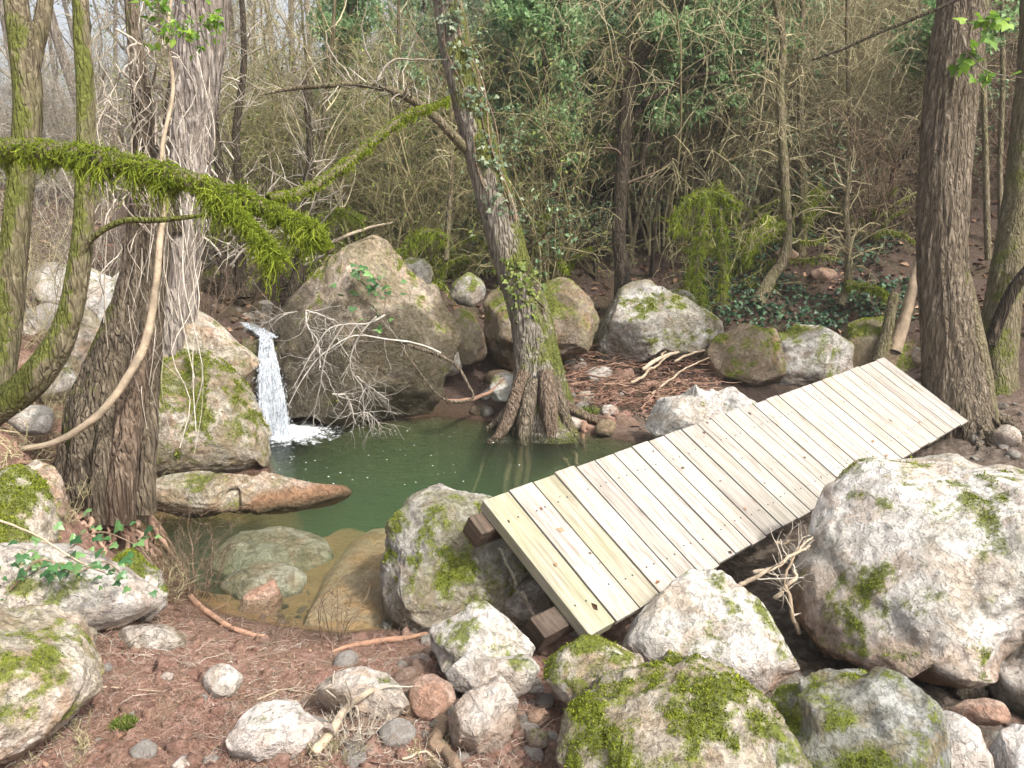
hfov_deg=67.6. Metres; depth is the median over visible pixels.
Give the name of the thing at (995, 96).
thicket shrub
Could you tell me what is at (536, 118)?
thicket shrub
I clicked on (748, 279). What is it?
mossy shrub
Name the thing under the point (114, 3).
tree
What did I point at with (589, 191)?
thicket shrub
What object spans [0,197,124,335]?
bare bush
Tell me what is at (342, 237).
driftwood
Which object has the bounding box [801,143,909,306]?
mossy sapling
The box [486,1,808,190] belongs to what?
thicket shrub
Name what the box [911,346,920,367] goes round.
stone
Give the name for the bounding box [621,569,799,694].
boulder
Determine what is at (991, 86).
thicket shrub
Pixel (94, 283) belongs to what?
boulder
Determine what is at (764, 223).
mossy shrub
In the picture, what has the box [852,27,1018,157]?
thicket shrub
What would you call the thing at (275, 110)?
thicket shrub
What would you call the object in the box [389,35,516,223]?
thicket shrub
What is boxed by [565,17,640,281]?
evergreen tree
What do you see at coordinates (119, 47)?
thicket shrub
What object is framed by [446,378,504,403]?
bent branch
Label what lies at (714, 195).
mossy branch
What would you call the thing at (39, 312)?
pebble
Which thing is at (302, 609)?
pebble
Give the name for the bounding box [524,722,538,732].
pebble
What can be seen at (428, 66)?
sapling
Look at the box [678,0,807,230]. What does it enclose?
evergreen tree
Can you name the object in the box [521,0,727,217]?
evergreen tree
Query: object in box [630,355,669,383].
driftwood
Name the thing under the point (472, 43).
thicket shrub
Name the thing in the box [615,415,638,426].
pebble
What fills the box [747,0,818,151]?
evergreen tree
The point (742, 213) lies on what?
thicket shrub
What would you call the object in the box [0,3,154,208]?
thicket shrub
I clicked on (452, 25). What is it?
ivy
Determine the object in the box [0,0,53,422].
mossy tree
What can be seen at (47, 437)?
bare bush
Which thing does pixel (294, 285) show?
dark sapling
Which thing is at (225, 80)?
thicket shrub
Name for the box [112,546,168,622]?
boulder
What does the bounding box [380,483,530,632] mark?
boulder
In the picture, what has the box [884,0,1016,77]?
thicket shrub
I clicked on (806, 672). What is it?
pebble
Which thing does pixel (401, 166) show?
thicket shrub
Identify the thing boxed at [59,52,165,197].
thicket shrub
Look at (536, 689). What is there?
stone
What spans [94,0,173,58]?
bare tree
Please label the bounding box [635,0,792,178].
evergreen bush
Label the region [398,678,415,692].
pebble
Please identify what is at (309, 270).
mossy shrub
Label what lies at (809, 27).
sapling
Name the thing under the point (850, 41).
thicket shrub
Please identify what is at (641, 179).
evergreen bush
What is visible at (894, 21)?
thicket shrub
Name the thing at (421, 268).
boulder
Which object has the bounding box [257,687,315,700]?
stick
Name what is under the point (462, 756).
pebble
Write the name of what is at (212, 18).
leafy sprig
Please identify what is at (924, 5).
thicket shrub
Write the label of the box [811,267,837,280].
stone
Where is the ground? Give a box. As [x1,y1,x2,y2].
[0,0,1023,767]
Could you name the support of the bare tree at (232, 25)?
on the ground
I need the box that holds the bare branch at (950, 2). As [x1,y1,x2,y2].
[812,0,958,60]
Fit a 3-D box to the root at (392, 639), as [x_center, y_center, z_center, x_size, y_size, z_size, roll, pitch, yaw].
[-0.668,1.406,4.200,0.644,0.058,0.069,-6,15,-24]
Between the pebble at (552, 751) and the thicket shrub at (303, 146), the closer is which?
the pebble at (552, 751)
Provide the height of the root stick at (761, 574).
0.334 m
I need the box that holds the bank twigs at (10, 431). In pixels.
[0,340,163,468]
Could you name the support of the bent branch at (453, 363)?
attached to the dead branch at (341, 325)
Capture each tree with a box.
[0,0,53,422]
[0,0,54,78]
[0,0,72,185]
[0,0,195,586]
[0,0,204,425]
[30,0,73,127]
[31,10,72,123]
[44,0,110,96]
[49,0,153,198]
[53,0,129,201]
[89,0,153,101]
[89,0,174,71]
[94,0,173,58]
[96,0,174,85]
[151,0,238,54]
[160,0,232,356]
[228,0,276,82]
[232,0,321,96]
[233,0,286,96]
[233,1,266,69]
[249,0,335,158]
[296,0,316,69]
[297,0,387,246]
[384,0,478,53]
[409,28,496,254]
[433,0,615,493]
[482,0,596,245]
[484,0,594,277]
[494,0,637,221]
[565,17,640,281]
[579,1,669,236]
[591,0,719,298]
[630,0,721,277]
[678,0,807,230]
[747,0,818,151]
[873,0,1018,203]
[915,0,1023,452]
[981,0,1023,395]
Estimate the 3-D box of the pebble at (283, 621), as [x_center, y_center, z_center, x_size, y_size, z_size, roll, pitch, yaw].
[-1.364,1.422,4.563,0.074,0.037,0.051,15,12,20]
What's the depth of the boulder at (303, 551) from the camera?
5.71 m
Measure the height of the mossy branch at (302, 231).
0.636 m
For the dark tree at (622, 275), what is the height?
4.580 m
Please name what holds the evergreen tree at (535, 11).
on the ground
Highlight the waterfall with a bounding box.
[240,322,292,443]
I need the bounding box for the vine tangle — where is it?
[95,24,179,234]
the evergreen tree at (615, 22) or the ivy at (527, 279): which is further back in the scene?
the evergreen tree at (615, 22)
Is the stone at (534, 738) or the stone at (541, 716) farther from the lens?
the stone at (541, 716)
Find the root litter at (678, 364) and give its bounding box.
[564,345,744,412]
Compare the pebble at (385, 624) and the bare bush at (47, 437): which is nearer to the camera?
the pebble at (385, 624)
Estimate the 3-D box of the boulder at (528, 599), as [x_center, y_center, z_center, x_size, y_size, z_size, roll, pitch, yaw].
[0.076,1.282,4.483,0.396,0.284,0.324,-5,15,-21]
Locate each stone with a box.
[118,623,185,650]
[161,672,173,681]
[172,755,189,767]
[203,663,243,698]
[238,580,282,616]
[408,674,455,720]
[412,653,430,662]
[524,728,548,748]
[526,708,549,725]
[527,683,544,695]
[571,415,582,429]
[574,391,595,398]
[595,419,615,436]
[601,404,617,416]
[774,248,798,262]
[801,661,825,671]
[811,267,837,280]
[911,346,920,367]
[948,698,1010,725]
[950,686,989,700]
[992,424,1021,446]
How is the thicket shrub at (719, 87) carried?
on the ground
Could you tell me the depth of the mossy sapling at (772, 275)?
10.35 m
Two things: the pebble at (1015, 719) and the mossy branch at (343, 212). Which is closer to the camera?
the pebble at (1015, 719)
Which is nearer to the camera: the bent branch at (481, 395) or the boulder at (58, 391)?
the boulder at (58, 391)
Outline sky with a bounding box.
[0,0,422,110]
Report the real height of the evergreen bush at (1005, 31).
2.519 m
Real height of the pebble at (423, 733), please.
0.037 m
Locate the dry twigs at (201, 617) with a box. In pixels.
[59,528,311,664]
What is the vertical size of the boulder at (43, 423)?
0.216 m
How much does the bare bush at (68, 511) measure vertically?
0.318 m
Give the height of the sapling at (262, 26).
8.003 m
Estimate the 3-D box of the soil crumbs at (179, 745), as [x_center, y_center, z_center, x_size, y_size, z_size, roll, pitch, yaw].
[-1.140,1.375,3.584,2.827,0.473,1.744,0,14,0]
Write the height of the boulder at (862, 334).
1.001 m
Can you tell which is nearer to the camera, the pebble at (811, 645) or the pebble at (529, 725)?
the pebble at (529, 725)
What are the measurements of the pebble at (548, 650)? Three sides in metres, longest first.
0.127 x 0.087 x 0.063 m
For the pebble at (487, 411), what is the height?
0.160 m
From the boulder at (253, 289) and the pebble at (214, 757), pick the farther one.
the boulder at (253, 289)
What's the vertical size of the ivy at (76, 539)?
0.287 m
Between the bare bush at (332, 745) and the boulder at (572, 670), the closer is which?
the bare bush at (332, 745)
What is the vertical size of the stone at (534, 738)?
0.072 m
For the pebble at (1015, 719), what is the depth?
3.60 m
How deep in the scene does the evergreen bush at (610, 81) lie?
13.05 m
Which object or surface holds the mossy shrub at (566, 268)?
on the ground
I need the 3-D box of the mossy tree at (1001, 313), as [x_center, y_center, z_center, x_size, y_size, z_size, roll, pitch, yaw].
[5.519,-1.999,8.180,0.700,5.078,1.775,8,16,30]
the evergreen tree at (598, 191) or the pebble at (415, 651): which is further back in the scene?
the evergreen tree at (598, 191)
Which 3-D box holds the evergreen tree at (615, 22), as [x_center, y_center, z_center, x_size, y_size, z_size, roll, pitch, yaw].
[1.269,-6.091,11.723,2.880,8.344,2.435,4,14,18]
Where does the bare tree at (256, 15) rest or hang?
on the ground
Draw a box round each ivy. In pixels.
[0,534,156,600]
[29,508,161,582]
[328,263,408,332]
[430,0,534,220]
[492,257,554,322]
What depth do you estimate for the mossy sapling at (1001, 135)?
10.18 m
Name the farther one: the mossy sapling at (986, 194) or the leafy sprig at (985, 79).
the mossy sapling at (986, 194)
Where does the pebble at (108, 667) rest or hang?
on the ground
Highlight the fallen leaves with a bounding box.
[19,540,554,767]
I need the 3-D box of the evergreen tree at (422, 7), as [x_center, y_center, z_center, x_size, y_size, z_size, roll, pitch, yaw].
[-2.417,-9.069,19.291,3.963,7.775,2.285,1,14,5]
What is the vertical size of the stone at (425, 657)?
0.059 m
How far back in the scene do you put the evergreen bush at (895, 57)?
12.23 m
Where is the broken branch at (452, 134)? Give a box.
[257,0,466,154]
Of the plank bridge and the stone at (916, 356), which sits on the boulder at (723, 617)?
the plank bridge
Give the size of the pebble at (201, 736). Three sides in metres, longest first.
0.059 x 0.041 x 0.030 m
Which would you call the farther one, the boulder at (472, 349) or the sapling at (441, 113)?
the sapling at (441, 113)
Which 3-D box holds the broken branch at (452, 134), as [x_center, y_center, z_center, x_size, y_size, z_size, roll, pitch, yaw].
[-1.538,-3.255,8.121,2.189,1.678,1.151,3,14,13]
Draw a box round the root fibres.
[1,614,565,767]
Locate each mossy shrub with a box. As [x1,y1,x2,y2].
[229,206,377,286]
[232,223,397,296]
[270,216,459,283]
[383,219,491,315]
[420,213,563,279]
[458,189,613,290]
[660,174,877,283]
[661,221,806,300]
[709,168,850,279]
[813,179,916,261]
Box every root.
[187,594,267,636]
[331,631,427,651]
[401,706,462,767]
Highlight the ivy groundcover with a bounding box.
[682,221,914,329]
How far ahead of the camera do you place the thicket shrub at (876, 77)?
11.30 m
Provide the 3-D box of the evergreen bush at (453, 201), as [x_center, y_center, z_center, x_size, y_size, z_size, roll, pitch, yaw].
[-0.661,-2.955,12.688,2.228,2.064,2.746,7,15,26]
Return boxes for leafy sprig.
[129,0,209,54]
[179,0,225,60]
[947,34,1021,87]
[953,0,1013,78]
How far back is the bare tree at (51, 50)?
34.58 m
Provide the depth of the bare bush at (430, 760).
2.99 m
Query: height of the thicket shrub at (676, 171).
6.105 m
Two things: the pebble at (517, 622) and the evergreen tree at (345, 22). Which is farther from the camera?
the evergreen tree at (345, 22)
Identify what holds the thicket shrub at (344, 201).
on the ground
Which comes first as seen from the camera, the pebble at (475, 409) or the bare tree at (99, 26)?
the pebble at (475, 409)
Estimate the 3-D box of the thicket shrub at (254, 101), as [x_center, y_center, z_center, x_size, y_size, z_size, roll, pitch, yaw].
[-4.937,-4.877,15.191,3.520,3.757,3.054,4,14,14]
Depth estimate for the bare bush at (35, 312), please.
7.20 m
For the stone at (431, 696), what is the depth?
3.29 m
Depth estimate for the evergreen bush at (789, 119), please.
12.46 m
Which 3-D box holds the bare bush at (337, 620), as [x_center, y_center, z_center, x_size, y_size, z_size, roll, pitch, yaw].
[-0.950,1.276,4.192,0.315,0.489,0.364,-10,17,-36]
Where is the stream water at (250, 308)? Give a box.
[246,303,283,336]
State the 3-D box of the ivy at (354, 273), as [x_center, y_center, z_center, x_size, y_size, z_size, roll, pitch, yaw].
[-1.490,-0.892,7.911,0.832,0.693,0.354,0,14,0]
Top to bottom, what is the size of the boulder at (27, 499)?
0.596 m
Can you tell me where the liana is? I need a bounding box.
[19,0,174,451]
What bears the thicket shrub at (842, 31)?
on the ground
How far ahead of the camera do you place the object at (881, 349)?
8.85 m
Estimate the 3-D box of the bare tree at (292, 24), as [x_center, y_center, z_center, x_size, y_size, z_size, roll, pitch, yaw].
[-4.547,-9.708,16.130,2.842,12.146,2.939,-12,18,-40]
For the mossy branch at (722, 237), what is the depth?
9.92 m
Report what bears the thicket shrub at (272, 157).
on the ground
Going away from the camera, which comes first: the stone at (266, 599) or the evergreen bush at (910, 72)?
the stone at (266, 599)
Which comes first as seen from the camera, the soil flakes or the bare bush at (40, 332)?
the soil flakes
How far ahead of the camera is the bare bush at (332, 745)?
2.95 m
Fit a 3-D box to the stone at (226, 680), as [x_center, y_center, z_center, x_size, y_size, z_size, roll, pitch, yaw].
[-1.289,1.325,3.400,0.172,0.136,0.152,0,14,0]
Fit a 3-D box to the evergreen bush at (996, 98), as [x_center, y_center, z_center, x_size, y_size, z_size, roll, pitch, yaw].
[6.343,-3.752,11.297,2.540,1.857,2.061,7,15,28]
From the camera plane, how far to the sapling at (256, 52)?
17.30 m
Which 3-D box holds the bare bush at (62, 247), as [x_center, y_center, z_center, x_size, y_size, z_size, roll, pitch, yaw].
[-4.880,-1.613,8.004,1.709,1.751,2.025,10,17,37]
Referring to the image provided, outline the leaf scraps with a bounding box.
[509,384,952,609]
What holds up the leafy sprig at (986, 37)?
attached to the furrowed tree at (956, 372)
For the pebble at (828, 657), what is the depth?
4.16 m
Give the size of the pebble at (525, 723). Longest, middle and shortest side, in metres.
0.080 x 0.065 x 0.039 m
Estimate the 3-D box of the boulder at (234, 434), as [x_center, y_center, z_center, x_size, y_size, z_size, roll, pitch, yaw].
[-2.980,0.214,7.075,1.415,1.231,1.316,-4,14,-16]
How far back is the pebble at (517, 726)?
3.31 m
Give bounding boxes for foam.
[269,421,339,444]
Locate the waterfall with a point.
(267, 380)
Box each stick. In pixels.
[0,520,108,574]
[103,686,189,693]
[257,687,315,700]
[337,718,377,731]
[402,750,445,767]
[738,519,815,585]
[753,522,813,574]
[764,536,802,634]
[771,525,809,610]
[774,512,809,556]
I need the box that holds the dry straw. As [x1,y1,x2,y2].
[6,606,560,767]
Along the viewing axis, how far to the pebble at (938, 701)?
3.72 m
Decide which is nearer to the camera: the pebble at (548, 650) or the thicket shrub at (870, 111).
the pebble at (548, 650)
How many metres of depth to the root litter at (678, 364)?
9.04 m
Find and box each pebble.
[24,308,43,324]
[27,264,56,290]
[34,303,57,331]
[104,663,112,672]
[129,739,157,758]
[193,732,205,739]
[203,755,219,763]
[229,317,238,321]
[234,299,246,305]
[241,313,253,320]
[258,300,272,304]
[258,614,265,619]
[278,619,288,623]
[296,606,306,613]
[311,715,326,721]
[333,650,358,666]
[342,743,366,767]
[379,718,416,747]
[381,619,391,627]
[393,665,424,681]
[398,660,407,666]
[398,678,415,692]
[411,658,428,670]
[413,649,420,654]
[420,730,428,738]
[421,634,430,644]
[422,647,431,653]
[429,719,437,728]
[430,651,436,660]
[445,705,452,714]
[454,690,462,696]
[457,752,469,762]
[470,404,484,415]
[480,389,490,400]
[480,405,493,417]
[484,369,510,383]
[509,617,526,628]
[514,717,520,730]
[516,715,527,723]
[521,721,527,732]
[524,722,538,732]
[524,745,543,761]
[536,693,553,708]
[538,645,553,655]
[548,731,557,740]
[549,748,555,755]
[563,357,586,368]
[569,630,577,635]
[575,398,593,408]
[584,366,612,383]
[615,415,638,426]
[764,672,804,697]
[794,657,806,670]
[796,652,807,657]
[802,669,814,675]
[808,636,817,649]
[823,653,834,660]
[932,698,943,708]
[970,434,983,443]
[980,729,986,737]
[984,729,999,739]
[998,402,1008,409]
[998,444,1008,448]
[1004,713,1023,726]
[1006,449,1021,458]
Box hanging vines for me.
[89,0,225,457]
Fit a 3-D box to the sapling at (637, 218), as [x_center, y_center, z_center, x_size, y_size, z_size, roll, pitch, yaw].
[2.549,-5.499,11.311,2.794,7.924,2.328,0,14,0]
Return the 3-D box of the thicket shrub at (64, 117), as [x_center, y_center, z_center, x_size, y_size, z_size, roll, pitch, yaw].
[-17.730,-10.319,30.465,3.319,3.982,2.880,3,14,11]
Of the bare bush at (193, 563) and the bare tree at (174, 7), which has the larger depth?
the bare tree at (174, 7)
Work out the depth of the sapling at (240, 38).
16.57 m
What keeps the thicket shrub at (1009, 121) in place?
on the ground
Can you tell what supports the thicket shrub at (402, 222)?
on the ground
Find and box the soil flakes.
[3,618,560,767]
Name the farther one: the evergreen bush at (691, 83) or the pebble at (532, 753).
the evergreen bush at (691, 83)
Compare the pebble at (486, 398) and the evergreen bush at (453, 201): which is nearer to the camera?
the pebble at (486, 398)
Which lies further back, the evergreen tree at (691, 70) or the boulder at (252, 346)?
the evergreen tree at (691, 70)
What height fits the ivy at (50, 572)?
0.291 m
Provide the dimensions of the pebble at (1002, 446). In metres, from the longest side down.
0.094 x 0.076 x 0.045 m
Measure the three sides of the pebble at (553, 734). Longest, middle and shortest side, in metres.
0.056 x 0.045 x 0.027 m
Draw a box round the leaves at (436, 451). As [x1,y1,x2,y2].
[271,416,632,527]
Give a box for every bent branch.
[395,338,474,402]
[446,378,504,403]
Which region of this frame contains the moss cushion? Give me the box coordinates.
[106,713,138,731]
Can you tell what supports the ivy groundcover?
on the ground
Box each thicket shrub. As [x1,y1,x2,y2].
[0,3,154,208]
[0,37,74,192]
[0,82,11,193]
[0,84,11,183]
[44,1,292,247]
[44,88,75,172]
[51,25,166,194]
[57,83,125,189]
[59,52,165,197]
[96,62,326,275]
[103,0,408,271]
[105,34,305,175]
[116,27,226,148]
[121,23,283,182]
[127,37,361,242]
[159,101,302,229]
[160,46,414,252]
[164,59,448,252]
[219,42,315,226]
[219,82,388,274]
[223,19,384,206]
[225,1,418,248]
[244,74,336,207]
[262,41,325,113]
[267,0,445,247]
[276,75,503,251]
[296,20,413,187]
[308,0,588,276]
[315,0,517,225]
[322,8,532,271]
[335,55,417,218]
[356,9,400,81]
[357,13,523,205]
[378,42,556,244]
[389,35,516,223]
[400,0,524,201]
[402,14,676,283]
[417,25,617,225]
[422,0,512,86]
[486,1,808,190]
[486,41,594,209]
[522,0,869,286]
[533,0,1017,261]
[556,0,820,245]
[569,95,618,210]
[589,1,816,175]
[596,0,899,212]
[622,0,931,212]
[656,5,850,210]
[666,0,920,146]
[688,0,1017,220]
[770,0,999,228]
[789,0,908,125]
[791,0,921,133]
[796,81,1005,251]
[800,46,1003,243]
[817,0,1017,124]
[824,0,922,92]
[837,0,920,101]
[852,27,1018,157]
[853,4,923,124]
[861,0,1017,109]
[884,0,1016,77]
[897,0,1018,160]
[921,5,1017,186]
[972,58,1016,198]
[979,0,1018,122]
[979,32,1016,155]
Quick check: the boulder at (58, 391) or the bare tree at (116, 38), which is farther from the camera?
the bare tree at (116, 38)
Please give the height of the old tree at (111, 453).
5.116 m
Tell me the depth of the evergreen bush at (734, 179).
11.65 m
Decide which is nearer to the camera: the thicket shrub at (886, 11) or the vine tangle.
the vine tangle
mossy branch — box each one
[0,136,334,271]
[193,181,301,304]
[265,95,450,206]
[314,203,368,254]
[395,224,450,267]
[654,187,745,257]
[678,195,724,309]
[706,178,737,312]
[740,218,785,271]
[796,183,834,235]
[843,279,889,307]
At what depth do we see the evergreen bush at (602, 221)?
12.03 m
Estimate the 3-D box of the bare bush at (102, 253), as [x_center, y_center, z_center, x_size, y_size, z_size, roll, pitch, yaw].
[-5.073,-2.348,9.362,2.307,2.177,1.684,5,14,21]
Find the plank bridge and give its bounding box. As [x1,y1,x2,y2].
[463,357,967,650]
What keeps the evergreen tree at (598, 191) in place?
on the ground
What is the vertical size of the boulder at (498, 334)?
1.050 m
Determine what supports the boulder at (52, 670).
on the ground
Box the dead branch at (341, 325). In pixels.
[243,284,440,446]
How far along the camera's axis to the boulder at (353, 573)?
5.00 m
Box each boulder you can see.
[0,463,61,544]
[0,542,162,630]
[0,604,104,763]
[8,405,53,435]
[22,308,46,335]
[27,459,68,517]
[34,265,111,315]
[35,365,77,401]
[66,307,100,397]
[97,272,118,319]
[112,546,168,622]
[156,342,271,475]
[156,470,351,517]
[185,311,259,379]
[199,248,261,302]
[204,526,333,578]
[218,561,306,600]
[225,699,335,761]
[242,338,278,422]
[266,235,464,430]
[303,528,386,629]
[317,666,409,720]
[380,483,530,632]
[404,257,432,283]
[429,600,535,673]
[445,648,539,696]
[446,352,461,376]
[449,676,518,754]
[450,272,485,306]
[451,307,486,364]
[483,287,513,371]
[489,372,512,401]
[505,576,554,622]
[541,277,599,360]
[542,634,643,703]
[556,650,788,767]
[593,278,723,363]
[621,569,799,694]
[645,385,756,438]
[696,323,785,385]
[765,723,812,767]
[770,666,951,767]
[776,324,853,385]
[788,453,1023,688]
[841,315,917,371]
[943,710,993,767]
[985,644,1023,717]
[988,724,1023,767]
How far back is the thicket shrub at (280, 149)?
12.06 m
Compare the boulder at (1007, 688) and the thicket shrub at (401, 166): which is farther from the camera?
the thicket shrub at (401, 166)
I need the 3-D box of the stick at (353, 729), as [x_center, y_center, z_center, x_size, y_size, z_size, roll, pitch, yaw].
[-0.633,1.391,3.094,0.413,0.101,0.059,-1,14,-2]
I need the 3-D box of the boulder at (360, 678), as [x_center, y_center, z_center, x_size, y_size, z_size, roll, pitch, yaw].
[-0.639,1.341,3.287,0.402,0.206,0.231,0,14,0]
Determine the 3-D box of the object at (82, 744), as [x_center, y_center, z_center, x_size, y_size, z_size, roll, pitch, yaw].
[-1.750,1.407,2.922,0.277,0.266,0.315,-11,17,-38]
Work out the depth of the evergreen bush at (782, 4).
11.83 m
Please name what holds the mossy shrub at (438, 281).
on the ground
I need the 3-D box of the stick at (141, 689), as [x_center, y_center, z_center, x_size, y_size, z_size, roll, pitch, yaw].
[-1.609,1.325,3.333,0.427,0.053,0.069,-1,14,-3]
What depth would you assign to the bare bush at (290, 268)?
11.51 m
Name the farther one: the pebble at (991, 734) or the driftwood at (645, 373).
the driftwood at (645, 373)
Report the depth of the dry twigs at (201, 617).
4.25 m
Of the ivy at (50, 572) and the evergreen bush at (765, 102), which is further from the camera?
the evergreen bush at (765, 102)
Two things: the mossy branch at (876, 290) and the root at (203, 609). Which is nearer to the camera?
the root at (203, 609)
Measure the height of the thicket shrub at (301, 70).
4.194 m
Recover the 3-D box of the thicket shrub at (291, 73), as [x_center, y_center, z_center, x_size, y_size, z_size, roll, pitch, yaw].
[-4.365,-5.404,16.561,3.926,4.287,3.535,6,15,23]
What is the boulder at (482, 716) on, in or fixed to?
on the ground
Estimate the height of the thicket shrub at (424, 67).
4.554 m
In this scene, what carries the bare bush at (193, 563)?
on the ground
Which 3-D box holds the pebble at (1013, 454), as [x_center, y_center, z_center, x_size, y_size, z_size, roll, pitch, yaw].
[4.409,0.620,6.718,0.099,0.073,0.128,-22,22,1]
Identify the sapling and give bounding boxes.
[123,0,173,99]
[161,30,288,300]
[167,0,310,298]
[220,0,284,121]
[227,0,277,108]
[231,59,354,295]
[236,0,321,160]
[239,0,275,111]
[249,0,379,279]
[251,0,377,243]
[338,0,443,247]
[392,3,448,229]
[410,8,466,241]
[418,84,472,259]
[533,0,624,259]
[589,0,706,267]
[591,1,705,268]
[746,0,839,304]
[763,0,843,257]
[775,2,836,159]
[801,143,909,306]
[804,0,911,231]
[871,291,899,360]
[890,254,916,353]
[981,51,991,259]
[997,0,1005,221]
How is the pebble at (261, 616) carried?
on the ground
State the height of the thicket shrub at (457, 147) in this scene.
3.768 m
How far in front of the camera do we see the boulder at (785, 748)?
2.68 m
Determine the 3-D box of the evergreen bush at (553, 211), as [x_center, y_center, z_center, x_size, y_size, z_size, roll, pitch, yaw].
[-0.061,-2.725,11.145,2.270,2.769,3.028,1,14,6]
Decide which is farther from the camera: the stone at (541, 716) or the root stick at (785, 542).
the root stick at (785, 542)
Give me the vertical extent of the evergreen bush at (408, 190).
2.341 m
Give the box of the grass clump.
[580,405,599,414]
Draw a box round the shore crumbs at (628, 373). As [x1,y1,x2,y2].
[565,366,722,425]
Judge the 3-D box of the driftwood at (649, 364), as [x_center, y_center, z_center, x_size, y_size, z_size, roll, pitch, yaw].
[2.115,-0.373,9.403,1.283,0.310,0.116,-7,15,-25]
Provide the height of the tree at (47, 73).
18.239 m
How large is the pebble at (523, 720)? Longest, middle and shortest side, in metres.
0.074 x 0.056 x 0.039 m
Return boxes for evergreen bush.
[340,1,520,168]
[350,0,498,91]
[350,143,459,233]
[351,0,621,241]
[367,117,459,237]
[379,140,543,255]
[395,16,487,140]
[429,0,647,226]
[435,2,595,203]
[441,94,583,279]
[474,0,632,199]
[507,108,670,259]
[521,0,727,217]
[558,183,653,256]
[582,130,692,215]
[584,32,668,196]
[604,0,859,184]
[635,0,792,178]
[635,0,825,185]
[688,104,777,221]
[705,34,776,162]
[732,79,882,212]
[755,0,885,156]
[760,97,825,151]
[817,34,917,147]
[821,19,1016,118]
[844,0,995,127]
[856,65,1014,182]
[986,0,1019,69]
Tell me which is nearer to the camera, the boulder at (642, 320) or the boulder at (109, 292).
the boulder at (109, 292)
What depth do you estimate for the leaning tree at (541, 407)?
8.27 m
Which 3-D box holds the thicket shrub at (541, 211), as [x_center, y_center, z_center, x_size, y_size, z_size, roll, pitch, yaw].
[0.375,-3.110,11.388,3.993,3.793,4.640,4,14,16]
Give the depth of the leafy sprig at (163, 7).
4.93 m
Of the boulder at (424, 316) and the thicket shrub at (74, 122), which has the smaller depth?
the boulder at (424, 316)
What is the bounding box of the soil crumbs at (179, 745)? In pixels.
[2,615,561,767]
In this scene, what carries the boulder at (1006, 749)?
on the ground
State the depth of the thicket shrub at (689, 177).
11.68 m
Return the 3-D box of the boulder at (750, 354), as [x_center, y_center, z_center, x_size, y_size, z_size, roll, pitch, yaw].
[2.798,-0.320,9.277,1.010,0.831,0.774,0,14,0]
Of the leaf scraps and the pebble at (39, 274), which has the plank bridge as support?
the leaf scraps
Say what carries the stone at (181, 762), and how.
on the ground
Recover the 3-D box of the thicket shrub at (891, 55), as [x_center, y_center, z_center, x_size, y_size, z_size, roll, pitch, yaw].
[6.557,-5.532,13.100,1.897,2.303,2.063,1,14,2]
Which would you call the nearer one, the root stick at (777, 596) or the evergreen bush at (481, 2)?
the root stick at (777, 596)
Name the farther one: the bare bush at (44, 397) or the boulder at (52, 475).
the bare bush at (44, 397)
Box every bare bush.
[0,166,119,295]
[0,179,124,302]
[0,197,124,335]
[3,395,62,459]
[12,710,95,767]
[18,315,102,406]
[18,348,81,421]
[21,235,64,348]
[22,219,120,345]
[33,98,129,275]
[60,474,93,529]
[129,495,249,606]
[136,541,203,602]
[199,237,252,320]
[204,163,285,302]
[264,238,326,286]
[307,717,375,767]
[308,583,370,644]
[309,686,398,761]
[401,730,450,767]
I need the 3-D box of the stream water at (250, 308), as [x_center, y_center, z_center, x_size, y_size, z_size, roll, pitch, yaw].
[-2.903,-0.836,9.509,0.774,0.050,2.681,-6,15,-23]
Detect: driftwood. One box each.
[310,671,418,756]
[331,221,394,242]
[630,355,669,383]
[642,351,679,370]
[651,357,709,394]
[674,350,705,362]
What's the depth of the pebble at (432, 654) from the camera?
3.95 m
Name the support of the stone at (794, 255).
on the ground
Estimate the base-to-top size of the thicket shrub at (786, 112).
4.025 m
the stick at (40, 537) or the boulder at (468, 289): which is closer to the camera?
the stick at (40, 537)
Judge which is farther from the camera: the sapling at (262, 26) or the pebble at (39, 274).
the sapling at (262, 26)
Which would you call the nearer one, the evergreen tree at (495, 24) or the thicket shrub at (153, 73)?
the evergreen tree at (495, 24)
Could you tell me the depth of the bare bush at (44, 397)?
6.16 m
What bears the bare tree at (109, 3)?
on the ground
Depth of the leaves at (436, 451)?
7.79 m
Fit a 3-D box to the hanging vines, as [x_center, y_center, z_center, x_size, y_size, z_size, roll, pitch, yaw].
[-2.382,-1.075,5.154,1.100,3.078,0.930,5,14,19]
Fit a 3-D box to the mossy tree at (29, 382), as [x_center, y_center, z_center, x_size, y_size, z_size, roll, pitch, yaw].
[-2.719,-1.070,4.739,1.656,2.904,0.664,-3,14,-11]
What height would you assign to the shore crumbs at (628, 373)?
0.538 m
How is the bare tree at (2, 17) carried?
on the ground
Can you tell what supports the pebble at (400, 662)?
on the ground
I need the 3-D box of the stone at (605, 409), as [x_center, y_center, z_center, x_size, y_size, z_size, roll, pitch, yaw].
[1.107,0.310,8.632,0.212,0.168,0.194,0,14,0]
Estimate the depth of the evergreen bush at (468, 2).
16.90 m
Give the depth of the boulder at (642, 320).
9.44 m
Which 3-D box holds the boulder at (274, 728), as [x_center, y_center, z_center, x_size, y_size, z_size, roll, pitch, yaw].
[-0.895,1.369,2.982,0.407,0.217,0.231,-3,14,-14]

